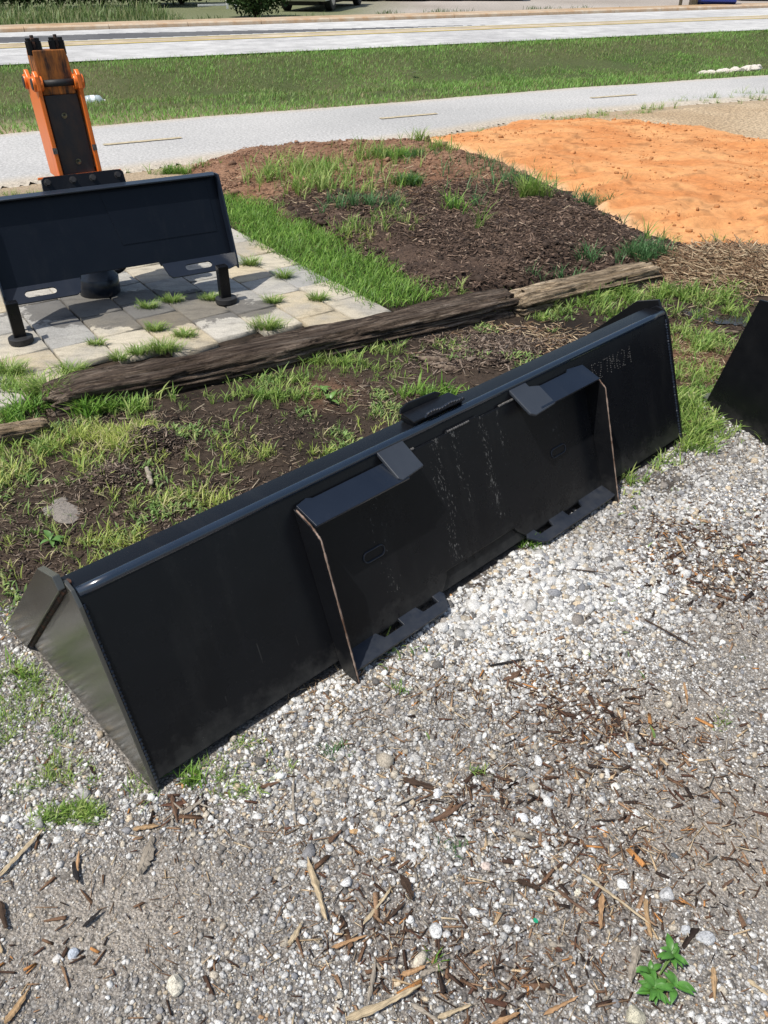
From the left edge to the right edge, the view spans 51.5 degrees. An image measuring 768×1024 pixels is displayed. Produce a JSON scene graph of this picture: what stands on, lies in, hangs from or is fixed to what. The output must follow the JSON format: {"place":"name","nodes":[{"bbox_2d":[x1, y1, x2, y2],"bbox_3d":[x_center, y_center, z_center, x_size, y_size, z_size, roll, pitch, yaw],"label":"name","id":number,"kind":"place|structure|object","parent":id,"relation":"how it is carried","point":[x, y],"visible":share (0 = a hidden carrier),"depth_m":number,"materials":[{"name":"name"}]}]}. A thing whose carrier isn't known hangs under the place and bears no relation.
{"place":"outdoors","nodes":[
{"label":"outdoors","id":0,"kind":"place"},
{"bbox_2d":[0,0,767,1023],"bbox_3d":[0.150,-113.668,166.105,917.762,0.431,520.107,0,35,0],"label":"ground","id":1,"kind":"structure","parent":0,"point":[258,470],"depth_m":1.80,"materials":[{"name":"gravel"}]},
{"bbox_2d":[0,901,7,928],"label":"wood chip","id":2,"kind":"object","parent":1,"relation":"on","point":[3,918],"visible":1,"depth_m":1.50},
{"bbox_2d":[4,990,27,1023],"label":"wood chip","id":3,"kind":"object","parent":1,"relation":"on","point":[13,1011],"visible":1,"depth_m":1.37,"materials":[{"name":"wood"}]},
{"bbox_2d":[0,829,41,876],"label":"wood chip","id":4,"kind":"object","parent":1,"relation":"on","point":[16,857],"visible":1,"depth_m":1.60,"materials":[{"name":"wood"}]},
{"bbox_2d":[0,417,51,446],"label":"timber","id":5,"kind":"object","parent":1,"relation":"on","point":[28,428],"visible":0.78,"depth_m":2.98,"materials":[{"name":"wood"}]},
{"bbox_2d":[0,0,65,8],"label":"shrub","id":6,"kind":"object","parent":1,"relation":"on","point":[27,2],"visible":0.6,"depth_m":27.88,"materials":[{"name":"green plant"}]},
{"bbox_2d":[40,530,65,545],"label":"weed","id":7,"kind":"object","parent":1,"relation":"on","point":[49,535],"visible":0.98,"depth_m":2.48,"materials":[{"name":"green plant"}]},
{"bbox_2d":[35,0,95,8],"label":"shrub","id":8,"kind":"object","parent":1,"relation":"on","point":[72,1],"visible":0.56,"depth_m":28.41,"materials":[{"name":"green plant"}]},
{"bbox_2d":[53,502,79,523],"bbox_3d":[-1.042,0.004,2.607,0.090,0.018,0.127,-40,51,-43],"label":"stone","id":9,"kind":"object","parent":1,"relation":"on","point":[66,509],"visible":0.98,"depth_m":2.60,"materials":[{"name":"stone"}]},
{"bbox_2d":[68,947,78,959],"bbox_3d":[-0.567,0.807,1.454,0.020,0.016,0.020,14,37,19],"label":"stone","id":10,"kind":"object","parent":1,"relation":"on","point":[73,952],"visible":1,"depth_m":1.45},
{"bbox_2d":[72,861,79,882],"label":"wood chip","id":11,"kind":"object","parent":1,"relation":"on","point":[76,874],"visible":1,"depth_m":1.58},
{"bbox_2d":[82,909,101,926],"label":"wood chip","id":12,"kind":"object","parent":1,"relation":"on","point":[86,923],"visible":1,"depth_m":1.50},
{"bbox_2d":[0,0,186,24],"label":"tall weeds","id":13,"kind":"object","parent":1,"relation":"on","point":[29,16],"visible":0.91,"depth_m":22.71,"materials":[{"name":"green plant"}]},
{"bbox_2d":[102,348,131,361],"bbox_3d":[-1.178,-0.690,3.515,0.160,0.055,0.123,0,35,0],"label":"grass tuft","id":14,"kind":"object","parent":1,"relation":"on","point":[116,355],"visible":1,"depth_m":3.53,"materials":[{"name":"plant"}]},
{"bbox_2d":[137,835,154,873],"bbox_3d":[-0.479,0.694,1.617,0.028,0.010,0.088,-2,34,7],"label":"wood chip","id":15,"kind":"object","parent":1,"relation":"on","point":[147,855],"visible":1,"depth_m":1.61,"materials":[{"name":"wood"}]},
{"bbox_2d":[133,824,158,830],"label":"wood chip","id":16,"kind":"object","parent":1,"relation":"on","point":[143,827],"visible":1,"depth_m":1.66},
{"bbox_2d":[118,0,176,6],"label":"shrub","id":17,"kind":"object","parent":1,"relation":"on","point":[121,1],"visible":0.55,"depth_m":29.28,"materials":[{"name":"green plant"}]},
{"bbox_2d":[144,466,153,484],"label":"chip","id":18,"kind":"object","parent":1,"relation":"on","point":[149,475],"visible":1,"depth_m":2.74,"materials":[{"name":"brown wood"}]},
{"bbox_2d":[170,794,177,822],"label":"wood chip","id":19,"kind":"object","parent":1,"relation":"on","point":[173,806],"visible":1,"depth_m":1.70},
{"bbox_2d":[166,974,183,996],"bbox_3d":[-0.367,0.833,1.405,0.029,0.020,0.037,-28,43,-34],"label":"stone","id":20,"kind":"object","parent":1,"relation":"on","point":[175,985],"visible":1,"depth_m":1.40,"materials":[{"name":"stone"}]},
{"bbox_2d":[0,228,390,411],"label":"patio","id":21,"kind":"structure","parent":1,"relation":"on","point":[56,336],"depth_m":4.01,"materials":[{"name":"stone"}]},
{"bbox_2d":[0,353,31,377],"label":"grass tuft","id":22,"kind":"object","parent":21,"relation":"on","point":[14,366],"visible":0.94,"depth_m":3.42,"materials":[{"name":"plant"}]},
{"bbox_2d":[14,367,79,397],"bbox_3d":[-1.372,-0.523,3.237,0.311,0.098,0.246,-6,35,-8],"label":"grass tuft","id":23,"kind":"object","parent":21,"relation":"on","point":[34,386],"visible":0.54,"depth_m":3.25,"materials":[{"name":"plant"}]},
{"bbox_2d":[45,357,100,374],"bbox_3d":[-1.342,-0.621,3.408,0.235,0.064,0.181,0,35,0],"label":"grass tuft","id":24,"kind":"object","parent":21,"relation":"on","point":[76,368],"visible":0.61,"depth_m":3.42,"materials":[{"name":"plant"}]},
{"bbox_2d":[80,335,110,345],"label":"grass tuft","id":25,"kind":"object","parent":21,"relation":"on","point":[98,342],"visible":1,"depth_m":3.67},
{"bbox_2d":[0,34,238,346],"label":"breaker attachment","id":26,"kind":"object","parent":21,"relation":"on","point":[82,224],"visible":1,"depth_m":3.84,"materials":[{"name":"paint"}]},
{"bbox_2d":[123,342,150,356],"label":"grass tuft","id":27,"kind":"object","parent":21,"relation":"on","point":[135,350],"visible":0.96,"depth_m":3.58,"materials":[{"name":"plant"}]},
{"bbox_2d":[133,298,161,308],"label":"grass tuft","id":28,"kind":"object","parent":21,"relation":"on","point":[144,305],"visible":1,"depth_m":4.05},
{"bbox_2d":[142,319,174,331],"bbox_3d":[-1.090,-0.894,3.808,0.183,0.054,0.134,0,35,0],"label":"grass tuft","id":29,"kind":"object","parent":21,"relation":"on","point":[157,327],"visible":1,"depth_m":3.81,"materials":[{"name":"plant"}]},
{"bbox_2d":[135,334,190,355],"bbox_3d":[-0.989,-0.755,3.599,0.307,0.067,0.181,0,35,0],"label":"grass tuft","id":30,"kind":"object","parent":21,"relation":"on","point":[162,347],"visible":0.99,"depth_m":3.61,"materials":[{"name":"plant"}]},
{"bbox_2d":[155,292,185,303],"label":"grass tuft","id":31,"kind":"object","parent":21,"relation":"on","point":[168,299],"visible":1,"depth_m":4.13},
{"bbox_2d":[167,326,198,337],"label":"grass tuft","id":32,"kind":"object","parent":21,"relation":"on","point":[179,333],"visible":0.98,"depth_m":3.75,"materials":[{"name":"plant"}]},
{"bbox_2d":[195,290,218,300],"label":"grass tuft","id":33,"kind":"object","parent":21,"relation":"on","point":[212,295],"visible":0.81,"depth_m":4.16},
{"bbox_2d":[238,254,262,265],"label":"grass tuft","id":34,"kind":"object","parent":21,"relation":"on","point":[252,262],"visible":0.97,"depth_m":4.63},
{"bbox_2d":[243,312,292,331],"bbox_3d":[-0.552,-0.911,3.825,0.283,0.063,0.193,0,35,0],"label":"grass tuft","id":35,"kind":"object","parent":21,"relation":"on","point":[270,324],"visible":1,"depth_m":3.83,"materials":[{"name":"plant"}]},
{"bbox_2d":[259,292,285,303],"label":"grass tuft","id":36,"kind":"object","parent":21,"relation":"on","point":[274,300],"visible":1,"depth_m":4.12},
{"bbox_2d":[270,267,297,278],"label":"grass tuft","id":37,"kind":"object","parent":21,"relation":"on","point":[284,275],"visible":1,"depth_m":4.44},
{"bbox_2d":[306,289,334,301],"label":"grass tuft","id":38,"kind":"object","parent":21,"relation":"on","point":[316,297],"visible":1,"depth_m":4.15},
{"bbox_2d":[220,0,290,16],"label":"shrub","id":39,"kind":"object","parent":1,"relation":"on","point":[254,7],"visible":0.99,"depth_m":23.94,"materials":[{"name":"green plant"}]},
{"bbox_2d":[40,288,519,416],"bbox_3d":[-0.348,-0.758,3.649,2.345,0.151,0.242,-17,38,-23],"label":"timber","id":40,"kind":"object","parent":1,"relation":"on","point":[261,355],"visible":0.82,"depth_m":3.51,"materials":[{"name":"wood"}]},
{"bbox_2d":[287,923,301,945],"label":"wood chip","id":41,"kind":"object","parent":1,"relation":"on","point":[294,935],"visible":1,"depth_m":1.47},
{"bbox_2d":[18,4,591,23],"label":"roadside weeds","id":42,"kind":"object","parent":1,"relation":"on","point":[384,11],"visible":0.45,"depth_m":23.63,"materials":[{"name":"green plant"}]},
{"bbox_2d":[281,0,361,10],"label":"pickup truck","id":43,"kind":"object","parent":1,"relation":"on","point":[330,5],"visible":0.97,"depth_m":26.89,"materials":[{"name":"black paint"}]},
{"bbox_2d":[314,385,338,403],"bbox_3d":[-0.228,-0.488,3.292,0.079,0.041,0.189,-16,38,-22],"label":"weed","id":44,"kind":"object","parent":1,"relation":"on","point":[330,397],"visible":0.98,"depth_m":3.26,"materials":[{"name":"green plant"}]},
{"bbox_2d":[224,190,451,309],"bbox_3d":[-0.559,-1.766,5.087,0.745,0.103,2.814,-18,39,-24],"label":"lawn strip","id":45,"kind":"object","parent":1,"relation":"on","point":[241,214],"visible":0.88,"depth_m":4.76,"materials":[{"name":"green plant"}]},
{"bbox_2d":[7,299,682,790],"bbox_3d":[0.076,-0.172,2.436,2.273,0.504,0.827,-28,44,-34],"label":"bucket","id":46,"kind":"object","parent":1,"relation":"on","point":[169,649],"visible":1,"depth_m":2.00,"materials":[{"name":"black paint"}]},
{"bbox_2d":[331,935,366,948],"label":"wood chip","id":47,"kind":"object","parent":1,"relation":"on","point":[340,944],"visible":1,"depth_m":1.47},
{"bbox_2d":[367,959,375,1001],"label":"wood chip","id":48,"kind":"object","parent":1,"relation":"on","point":[372,981],"visible":1,"depth_m":1.41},
{"bbox_2d":[0,285,753,602],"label":"bark litter","id":49,"kind":"object","parent":1,"relation":"on","point":[505,342],"visible":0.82,"depth_m":3.00,"materials":[{"name":"brown wood"}]},
{"bbox_2d":[363,887,391,923],"bbox_3d":[-0.011,0.751,1.522,0.009,0.003,0.092,23,43,31],"label":"wood chip","id":50,"kind":"object","parent":1,"relation":"on","point":[369,915],"visible":1,"depth_m":1.51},
{"bbox_2d":[0,275,760,971],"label":"yard grass","id":51,"kind":"structure","parent":1,"relation":"on","point":[698,429],"depth_m":3.00,"materials":[{"name":"plant"}]},
{"bbox_2d":[0,380,767,1023],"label":"gravel","id":52,"kind":"structure","parent":1,"relation":"on","point":[492,608],"depth_m":1.80,"materials":[{"name":"gravel"}]},
{"bbox_2d":[183,799,203,813],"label":"wood chip","id":53,"kind":"object","parent":52,"relation":"on","point":[188,809],"visible":1,"depth_m":1.70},
{"bbox_2d":[291,777,297,831],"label":"wood chip","id":54,"kind":"object","parent":52,"relation":"on","point":[293,803],"visible":1,"depth_m":1.71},
{"bbox_2d":[307,857,327,921],"bbox_3d":[-0.129,0.732,1.550,0.018,0.007,0.144,2,30,-24],"label":"wood chip","id":55,"kind":"object","parent":52,"relation":"on","point":[315,882],"visible":1,"depth_m":1.55,"materials":[{"name":"wood"}]},
{"bbox_2d":[345,984,420,1020],"bbox_3d":[-0.001,0.849,1.377,0.144,0.006,0.017,-15,40,-16],"label":"wood chip","id":56,"kind":"object","parent":52,"relation":"on","point":[366,1011],"visible":1,"depth_m":1.37,"materials":[{"name":"wood"}]},
{"bbox_2d":[502,665,538,679],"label":"wood chip","id":57,"kind":"object","parent":52,"relation":"on","point":[513,675],"visible":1,"depth_m":2.03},
{"bbox_2d":[557,889,591,915],"bbox_3d":[0.367,0.752,1.533,0.080,0.003,0.011,28,44,34],"label":"wood chip","id":58,"kind":"object","parent":52,"relation":"on","point":[567,897],"visible":1,"depth_m":1.53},
{"bbox_2d":[598,893,605,928],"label":"wood chip","id":59,"kind":"object","parent":52,"relation":"on","point":[601,901],"visible":1,"depth_m":1.52,"materials":[{"name":"wood"}]},
{"bbox_2d":[641,617,698,649],"bbox_3d":[0.768,0.325,2.149,0.008,0.004,0.184,-37,47,-26],"label":"wood chip","id":60,"kind":"object","parent":52,"relation":"on","point":[667,631],"visible":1,"depth_m":2.15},
{"bbox_2d":[747,979,767,995],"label":"wood chip","id":61,"kind":"object","parent":52,"relation":"on","point":[752,982],"visible":1,"depth_m":1.41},
{"bbox_2d":[0,430,767,1023],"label":"wood litter","id":62,"kind":"object","parent":1,"relation":"on","point":[524,834],"visible":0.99,"depth_m":1.66,"materials":[{"name":"wood"}]},
{"bbox_2d":[491,1012,519,1023],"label":"wood chip","id":63,"kind":"object","parent":62,"relation":"on","point":[502,1020],"visible":1,"depth_m":1.37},
{"bbox_2d":[0,29,767,133],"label":"bank grass","id":64,"kind":"structure","parent":1,"relation":"on","point":[565,81],"depth_m":13.54,"materials":[{"name":"plant"}]},
{"bbox_2d":[85,95,104,103],"bbox_3d":[-4.083,-5.815,11.274,0.270,0.157,0.159,-14,37,-19],"label":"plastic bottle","id":65,"kind":"object","parent":64,"relation":"on","point":[92,97],"visible":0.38,"depth_m":11.20,"materials":[{"name":"white"}]},
{"bbox_2d":[0,138,767,1023],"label":"dry straw","id":66,"kind":"object","parent":1,"relation":"on","point":[740,260],"visible":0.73,"depth_m":2.93,"materials":[{"name":"brown plant"}]},
{"bbox_2d":[0,286,767,739],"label":"weeds","id":67,"kind":"object","parent":1,"relation":"on","point":[192,502],"visible":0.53,"depth_m":3.00,"materials":[{"name":"green plant"}]},
{"bbox_2d":[0,4,767,32],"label":"kerb","id":68,"kind":"structure","parent":1,"relation":"on","point":[219,23],"depth_m":22.25,"materials":[{"name":"concrete"}]},
{"bbox_2d":[383,901,404,922],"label":"wood chip","id":69,"kind":"object","parent":1,"relation":"on","point":[389,917],"visible":1,"depth_m":1.51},
{"bbox_2d":[400,874,413,899],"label":"wood chip","id":70,"kind":"object","parent":1,"relation":"on","point":[406,883],"visible":1,"depth_m":1.55,"materials":[{"name":"wood"}]},
{"bbox_2d":[392,792,422,805],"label":"wood chip","id":71,"kind":"object","parent":1,"relation":"on","point":[403,800],"visible":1,"depth_m":1.71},
{"bbox_2d":[400,965,424,976],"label":"wood chip","id":72,"kind":"object","parent":1,"relation":"on","point":[409,972],"visible":1,"depth_m":1.43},
{"bbox_2d":[403,777,439,789],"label":"wood chip","id":73,"kind":"object","parent":1,"relation":"on","point":[412,781],"visible":1,"depth_m":1.75,"materials":[{"name":"wood"}]},
{"bbox_2d":[411,1003,441,1023],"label":"wood chip","id":74,"kind":"object","parent":1,"relation":"on","point":[418,1007],"visible":1,"depth_m":1.37,"materials":[{"name":"wood"}]},
{"bbox_2d":[420,966,446,976],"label":"wood chip","id":75,"kind":"object","parent":1,"relation":"on","point":[426,972],"visible":1,"depth_m":1.43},
{"bbox_2d":[429,922,441,938],"bbox_3d":[0.096,0.783,1.488,0.024,0.018,0.031,-9,36,-12],"label":"stone","id":76,"kind":"object","parent":1,"relation":"on","point":[435,929],"visible":1,"depth_m":1.48,"materials":[{"name":"stone"}]},
{"bbox_2d":[418,356,455,361],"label":"branch","id":77,"kind":"object","parent":1,"relation":"on","point":[430,358],"visible":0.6,"depth_m":3.55,"materials":[{"name":"brown plant"}]},
{"bbox_2d":[188,136,686,299],"bbox_3d":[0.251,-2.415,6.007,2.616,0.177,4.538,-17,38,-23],"label":"mulch bed","id":78,"kind":"object","parent":1,"relation":"on","point":[411,254],"visible":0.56,"depth_m":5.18,"materials":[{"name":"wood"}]},
{"bbox_2d":[0,125,750,294],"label":"bed weeds","id":79,"kind":"object","parent":78,"relation":"on","point":[317,171],"visible":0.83,"depth_m":5.81,"materials":[{"name":"green plant"}]},
{"bbox_2d":[433,788,441,798],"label":"stone","id":80,"kind":"object","parent":1,"relation":"on","point":[437,793],"visible":1,"depth_m":1.73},
{"bbox_2d":[428,800,466,822],"bbox_3d":[0.137,0.634,1.683,0.105,0.004,0.014,-19,41,-27],"label":"wood chip","id":81,"kind":"object","parent":1,"relation":"on","point":[447,813],"visible":1,"depth_m":1.68,"materials":[{"name":"wood"}]},
{"bbox_2d":[437,1003,471,1018],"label":"wood chip","id":82,"kind":"object","parent":1,"relation":"on","point":[446,1014],"visible":1,"depth_m":1.37,"materials":[{"name":"wood"}]},
{"bbox_2d":[489,656,536,665],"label":"wood chip","id":83,"kind":"object","parent":1,"relation":"on","point":[508,662],"visible":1,"depth_m":2.07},
{"bbox_2d":[516,813,528,821],"bbox_3d":[0.293,0.648,1.690,0.019,0.016,0.028,-22,40,-28],"label":"stone","id":84,"kind":"object","parent":1,"relation":"on","point":[523,817],"visible":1,"depth_m":1.69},
{"bbox_2d":[515,878,539,889],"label":"wood chip","id":85,"kind":"object","parent":1,"relation":"on","point":[520,881],"visible":1,"depth_m":1.56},
{"bbox_2d":[544,996,578,1014],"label":"wood chip","id":86,"kind":"object","parent":1,"relation":"on","point":[553,1009],"visible":1,"depth_m":1.38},
{"bbox_2d":[509,262,662,316],"bbox_3d":[1.083,-1.198,4.284,1.034,0.144,0.204,-18,39,-24],"label":"timber","id":87,"kind":"object","parent":1,"relation":"on","point":[543,296],"visible":0.79,"depth_m":4.20,"materials":[{"name":"wood"}]},
{"bbox_2d":[430,117,767,246],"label":"orange sand","id":88,"kind":"structure","parent":1,"relation":"on","point":[692,195],"depth_m":6.63,"materials":[{"name":"sand"}]},
{"bbox_2d":[582,874,649,923],"bbox_3d":[0.449,0.745,1.538,0.152,0.004,0.010,27,28,37],"label":"wood chip","id":89,"kind":"object","parent":1,"relation":"on","point":[597,884],"visible":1,"depth_m":1.54,"materials":[{"name":"wood"}]},
{"bbox_2d":[474,85,766,131],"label":"path edge grass","id":90,"kind":"structure","parent":1,"relation":"on","point":[642,111],"depth_m":9.55,"materials":[{"name":"plant"}]},
{"bbox_2d":[617,878,628,889],"bbox_3d":[0.468,0.731,1.566,0.023,0.017,0.024,-2,35,-3],"label":"stone","id":91,"kind":"object","parent":1,"relation":"on","point":[622,883],"visible":1,"depth_m":1.56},
{"bbox_2d":[628,945,641,982],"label":"wood chip","id":92,"kind":"object","parent":1,"relation":"on","point":[636,956],"visible":1,"depth_m":1.44,"materials":[{"name":"wood"}]},
{"bbox_2d":[626,1005,645,1023],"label":"stone","id":93,"kind":"object","parent":1,"relation":"on","point":[635,1014],"visible":1,"depth_m":1.37,"materials":[{"name":"stone"}]},
{"bbox_2d":[643,898,651,939],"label":"wood chip","id":94,"kind":"object","parent":1,"relation":"on","point":[646,911],"visible":1,"depth_m":1.51,"materials":[{"name":"wood"}]},
{"bbox_2d":[636,933,695,1004],"bbox_3d":[0.501,0.824,1.410,0.126,0.048,0.093,-23,41,-30],"label":"weed","id":95,"kind":"object","parent":1,"relation":"on","point":[654,986],"visible":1,"depth_m":1.41,"materials":[{"name":"green plant"}]},
{"bbox_2d":[659,887,674,900],"bbox_3d":[0.550,0.743,1.549,0.029,0.024,0.028,4,35,5],"label":"stone","id":96,"kind":"object","parent":1,"relation":"on","point":[665,893],"visible":1,"depth_m":1.54,"materials":[{"name":"stone"}]},
{"bbox_2d":[591,102,767,138],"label":"tan gravel","id":97,"kind":"structure","parent":1,"relation":"on","point":[750,120],"depth_m":8.90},
{"bbox_2d":[680,925,689,934],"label":"stone","id":98,"kind":"object","parent":1,"relation":"on","point":[685,929],"visible":1,"depth_m":1.49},
{"bbox_2d":[696,931,715,945],"bbox_3d":[0.600,0.793,1.484,0.033,0.019,0.027,19,39,25],"label":"stone","id":99,"kind":"object","parent":1,"relation":"on","point":[707,937],"visible":1,"depth_m":1.48,"materials":[{"name":"stone"}]},
{"bbox_2d":[710,966,717,1000],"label":"wood chip","id":100,"kind":"object","parent":1,"relation":"on","point":[714,978],"visible":1,"depth_m":1.42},
{"bbox_2d":[683,307,746,326],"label":"puddle","id":101,"kind":"object","parent":1,"relation":"on","point":[730,319],"visible":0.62,"depth_m":4.00,"materials":[{"name":"grey liquid"}]},
{"bbox_2d":[697,0,736,4],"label":"parked car","id":102,"kind":"object","parent":1,"relation":"on","point":[701,2],"visible":0.53,"depth_m":29.00,"materials":[{"name":"blue paint"}]},
{"bbox_2d":[700,299,767,445],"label":"bucket","id":103,"kind":"object","parent":1,"relation":"on","point":[739,393],"visible":0.85,"depth_m":2.98,"materials":[{"name":"black paint"}]},
{"bbox_2d":[0,75,767,188],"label":"path","id":104,"kind":"structure","parent":0,"point":[23,160],"depth_m":8.65,"materials":[{"name":"concrete"}]},
{"bbox_2d":[103,137,181,144],"bbox_3d":[-2.344,-3.613,7.753,0.765,0.001,0.084,-18,39,-24],"label":"path marking","id":105,"kind":"object","parent":104,"relation":"on","point":[141,140],"visible":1,"depth_m":7.72,"materials":[{"name":"yellow paint"}]},
{"bbox_2d":[0,8,767,64],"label":"road","id":106,"kind":"structure","parent":0,"point":[95,52],"depth_m":18.75,"materials":[{"name":"asphalt"}]},
{"bbox_2d":[0,25,462,42],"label":"asphalt patch","id":107,"kind":"object","parent":106,"relation":"on","point":[92,36],"visible":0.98,"depth_m":18.45,"materials":[{"name":"asphalt"}]},
{"bbox_2d":[3,18,760,47],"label":"road marking","id":108,"kind":"object","parent":106,"relation":"on","point":[376,33],"visible":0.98,"depth_m":18.65,"materials":[{"name":"yellow paint"}]},
{"bbox_2d":[0,16,767,47],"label":"median strip","id":109,"kind":"object","parent":106,"relation":"on","point":[311,34],"visible":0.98,"depth_m":18.95,"materials":[{"name":"concrete"}]},
{"bbox_2d":[8,15,767,43],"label":"road marking","id":110,"kind":"object","parent":106,"relation":"on","point":[368,30],"visible":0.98,"depth_m":19.42,"materials":[{"name":"yellow paint"}]},
{"bbox_2d":[0,3,767,26],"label":"roadside sand","id":111,"kind":"structure","parent":0,"point":[89,23],"depth_m":23.40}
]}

